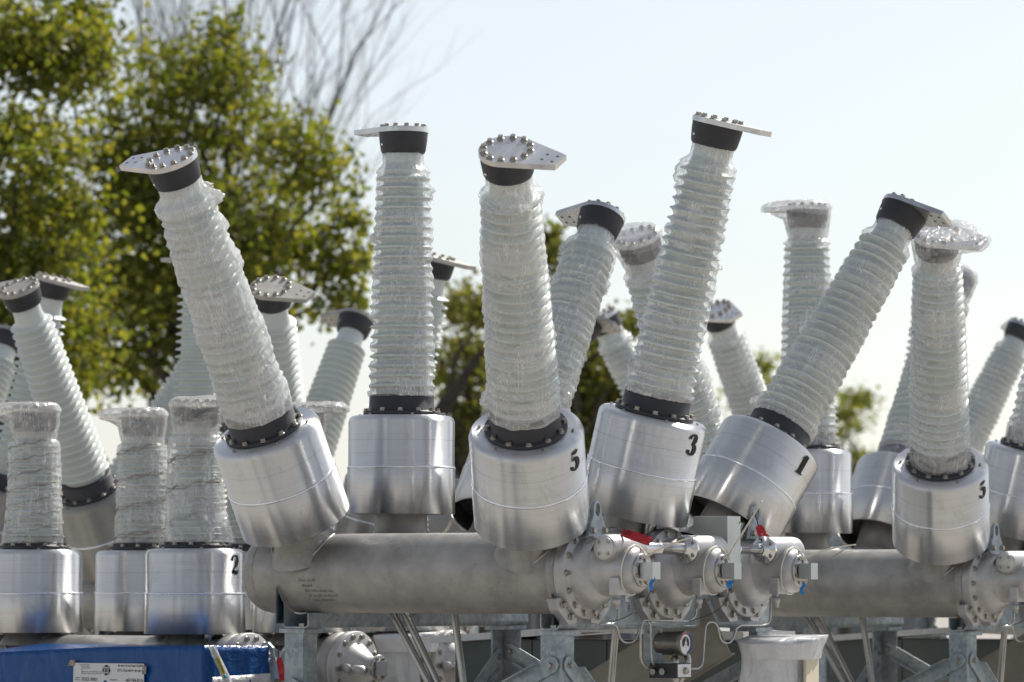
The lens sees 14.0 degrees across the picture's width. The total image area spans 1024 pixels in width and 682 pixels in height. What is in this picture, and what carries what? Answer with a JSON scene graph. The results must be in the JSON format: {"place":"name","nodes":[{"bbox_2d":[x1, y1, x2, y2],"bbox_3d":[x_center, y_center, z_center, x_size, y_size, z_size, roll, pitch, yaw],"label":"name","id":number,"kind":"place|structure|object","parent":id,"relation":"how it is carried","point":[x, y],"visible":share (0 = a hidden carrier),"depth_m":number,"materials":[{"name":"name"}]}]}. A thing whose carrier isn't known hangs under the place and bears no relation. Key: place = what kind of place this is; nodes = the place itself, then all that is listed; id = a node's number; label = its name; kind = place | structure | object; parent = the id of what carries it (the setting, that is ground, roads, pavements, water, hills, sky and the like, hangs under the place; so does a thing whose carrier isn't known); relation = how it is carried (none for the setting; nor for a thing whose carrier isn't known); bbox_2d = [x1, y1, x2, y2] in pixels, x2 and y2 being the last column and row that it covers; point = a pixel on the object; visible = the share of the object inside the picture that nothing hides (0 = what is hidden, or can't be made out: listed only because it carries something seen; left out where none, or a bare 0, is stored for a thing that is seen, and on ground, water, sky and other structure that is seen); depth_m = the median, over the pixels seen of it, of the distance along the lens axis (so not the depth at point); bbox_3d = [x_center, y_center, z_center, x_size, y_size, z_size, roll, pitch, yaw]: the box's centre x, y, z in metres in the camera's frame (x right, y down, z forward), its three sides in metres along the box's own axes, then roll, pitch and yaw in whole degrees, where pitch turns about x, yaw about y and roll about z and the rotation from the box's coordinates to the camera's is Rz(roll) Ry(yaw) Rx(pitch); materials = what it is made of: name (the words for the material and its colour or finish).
{"place":"outdoors","nodes":[
{"label":"outdoors","id":0,"kind":"place"},
{"bbox_2d":[0,0,1023,491],"label":"sky","id":1,"kind":"structure","parent":0,"point":[861,102],"materials":[{"name":"white"}]},
{"bbox_2d":[114,618,1013,638],"bbox_3d":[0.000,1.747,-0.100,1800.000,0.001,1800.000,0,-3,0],"label":"ground","id":2,"kind":"structure","parent":0,"point":[942,622],"depth_m":136.11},
{"bbox_2d":[0,0,160,521],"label":"broadleaf tree","id":3,"kind":"object","parent":2,"relation":"on","point":[78,51],"visible":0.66,"depth_m":33.61,"materials":[{"name":"green plant"}]},
{"bbox_2d":[0,272,180,634],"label":"circuit breaker","id":4,"kind":"object","parent":2,"relation":"on","point":[55,291],"visible":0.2,"depth_m":21.82,"materials":[{"name":"metal"}]},
{"bbox_2d":[0,644,270,681],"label":"wrapped crate","id":5,"kind":"object","parent":2,"relation":"on","point":[111,663],"visible":1,"depth_m":16.95,"materials":[{"name":"blue plastic"}]},
{"bbox_2d":[7,0,381,412],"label":"broadleaf tree","id":6,"kind":"object","parent":2,"relation":"on","point":[276,247],"visible":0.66,"depth_m":37.05,"materials":[{"name":"green plant"}]},
{"bbox_2d":[64,0,348,405],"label":"bare tree","id":7,"kind":"object","parent":2,"relation":"on","point":[139,4],"visible":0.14,"depth_m":56.12,"materials":[{"name":"brown plant"}]},
{"bbox_2d":[0,395,465,681],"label":"circuit breaker","id":8,"kind":"object","parent":2,"relation":"on","point":[185,586],"visible":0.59,"depth_m":17.89,"materials":[{"name":"metal"}]},
{"bbox_2d":[3,0,482,462],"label":"bare tree","id":9,"kind":"object","parent":2,"relation":"on","point":[331,109],"visible":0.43,"depth_m":52.22,"materials":[{"name":"grey plant"}]},
{"bbox_2d":[261,642,274,681],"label":"lifting bracket","id":10,"kind":"object","parent":2,"relation":"on","point":[272,659],"visible":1,"depth_m":17.04,"materials":[{"name":"metal"}]},
{"bbox_2d":[0,251,621,634],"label":"circuit breaker","id":11,"kind":"object","parent":2,"relation":"on","point":[88,497],"visible":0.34,"depth_m":20.52,"materials":[{"name":"metal"}]},
{"bbox_2d":[373,631,443,681],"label":"wrapped box","id":12,"kind":"object","parent":2,"relation":"on","point":[390,645],"visible":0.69,"depth_m":18.26,"materials":[{"name":"white plastic"}]},
{"bbox_2d":[374,269,489,632],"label":"broadleaf tree","id":13,"kind":"object","parent":2,"relation":"on","point":[464,305],"visible":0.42,"depth_m":41.68,"materials":[{"name":"green plant"}]},
{"bbox_2d":[434,348,484,415],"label":"leaning trunk","id":14,"kind":"object","parent":2,"relation":"on","point":[447,401],"visible":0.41,"depth_m":41.00,"materials":[{"name":"brown plant"}]},
{"bbox_2d":[119,111,951,681],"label":"circuit breaker","id":15,"kind":"object","parent":2,"relation":"on","point":[533,499],"visible":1,"depth_m":15.66,"materials":[{"name":"metal"}]},
{"bbox_2d":[276,642,284,680],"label":"plastic tag","id":16,"kind":"object","parent":15,"relation":"hanging from","point":[280,667],"visible":0.87,"depth_m":16.90,"materials":[{"name":"red plastic"}]},
{"bbox_2d":[609,526,652,544],"bbox_3d":[0.423,0.704,15.121,0.198,0.071,0.036,-2,-4,35],"label":"plastic tag","id":17,"kind":"object","parent":15,"relation":"hanging from","point":[637,537],"visible":1,"depth_m":15.11,"materials":[{"name":"red plastic"}]},
{"bbox_2d":[649,578,654,590],"bbox_3d":[0.504,0.873,15.055,0.025,0.050,0.009,0,-3,0],"label":"tape strip","id":18,"kind":"object","parent":15,"relation":"attached to","point":[651,584],"visible":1,"depth_m":15.05,"materials":[{"name":"blue plastic"}]},
{"bbox_2d":[620,535,698,595],"bbox_3d":[0.531,0.812,15.139,0.284,0.219,0.162,0,-3,0],"label":"cable tie","id":19,"kind":"object","parent":15,"relation":"attached to","point":[645,555],"visible":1,"depth_m":15.10,"materials":[{"name":"beige"}]},
{"bbox_2d":[726,580,734,587],"bbox_3d":[0.808,0.900,15.494,0.033,0.028,0.009,0,-3,0],"label":"tape strip","id":20,"kind":"object","parent":15,"relation":"attached to","point":[729,584],"visible":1,"depth_m":15.49,"materials":[{"name":"blue plastic"}]},
{"bbox_2d":[703,501,762,594],"bbox_3d":[0.794,0.768,15.503,0.149,0.349,0.323,1,-4,-22],"label":"cable tie","id":21,"kind":"object","parent":15,"relation":"attached to","point":[733,547],"visible":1,"depth_m":15.53,"materials":[{"name":"beige"}]},
{"bbox_2d":[752,513,768,536],"bbox_3d":[0.957,0.719,16.053,0.035,0.118,0.132,1,-4,-22],"label":"plastic tag","id":22,"kind":"object","parent":15,"relation":"attached to","point":[760,530],"visible":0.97,"depth_m":16.05,"materials":[{"name":"red plastic"}]},
{"bbox_2d":[799,583,805,594],"bbox_3d":[1.107,0.944,15.943,0.025,0.045,0.009,0,-3,0],"label":"tape strip","id":23,"kind":"object","parent":15,"relation":"attached to","point":[801,589],"visible":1,"depth_m":15.94,"materials":[{"name":"blue plastic"}]},
{"bbox_2d":[780,544,855,594],"bbox_3d":[1.180,0.876,16.033,0.289,0.194,0.175,-1,-3,9],"label":"cable tie","id":24,"kind":"object","parent":15,"relation":"attached to","point":[805,557],"visible":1,"depth_m":15.99,"materials":[{"name":"beige"}]},
{"bbox_2d":[542,213,639,638],"bbox_3d":[0.783,1.391,40.214,1.779,5.325,2.596,1,-3,-16],"label":"broadleaf tree","id":25,"kind":"object","parent":2,"relation":"on","point":[597,385],"visible":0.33,"depth_m":39.73,"materials":[{"name":"green plant"}]},
{"bbox_2d":[711,346,781,415],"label":"broadleaf tree","id":26,"kind":"object","parent":2,"relation":"on","point":[765,366],"visible":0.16,"depth_m":55.48,"materials":[{"name":"green plant"}]},
{"bbox_2d":[736,635,827,681],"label":"wrapped box","id":27,"kind":"object","parent":2,"relation":"on","point":[780,658],"visible":1,"depth_m":15.93,"materials":[{"name":"white plastic"}]},
{"bbox_2d":[597,279,1023,681],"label":"circuit breaker","id":28,"kind":"object","parent":2,"relation":"on","point":[740,377],"visible":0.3,"depth_m":24.73,"materials":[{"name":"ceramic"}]},
{"bbox_2d":[609,199,1023,681],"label":"circuit breaker","id":29,"kind":"object","parent":2,"relation":"on","point":[922,508],"visible":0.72,"depth_m":18.44,"materials":[{"name":"metal"}]},
{"bbox_2d":[833,380,888,634],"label":"broadleaf tree","id":30,"kind":"object","parent":2,"relation":"on","point":[859,400],"visible":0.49,"depth_m":57.58,"materials":[{"name":"green plant"}]}
]}

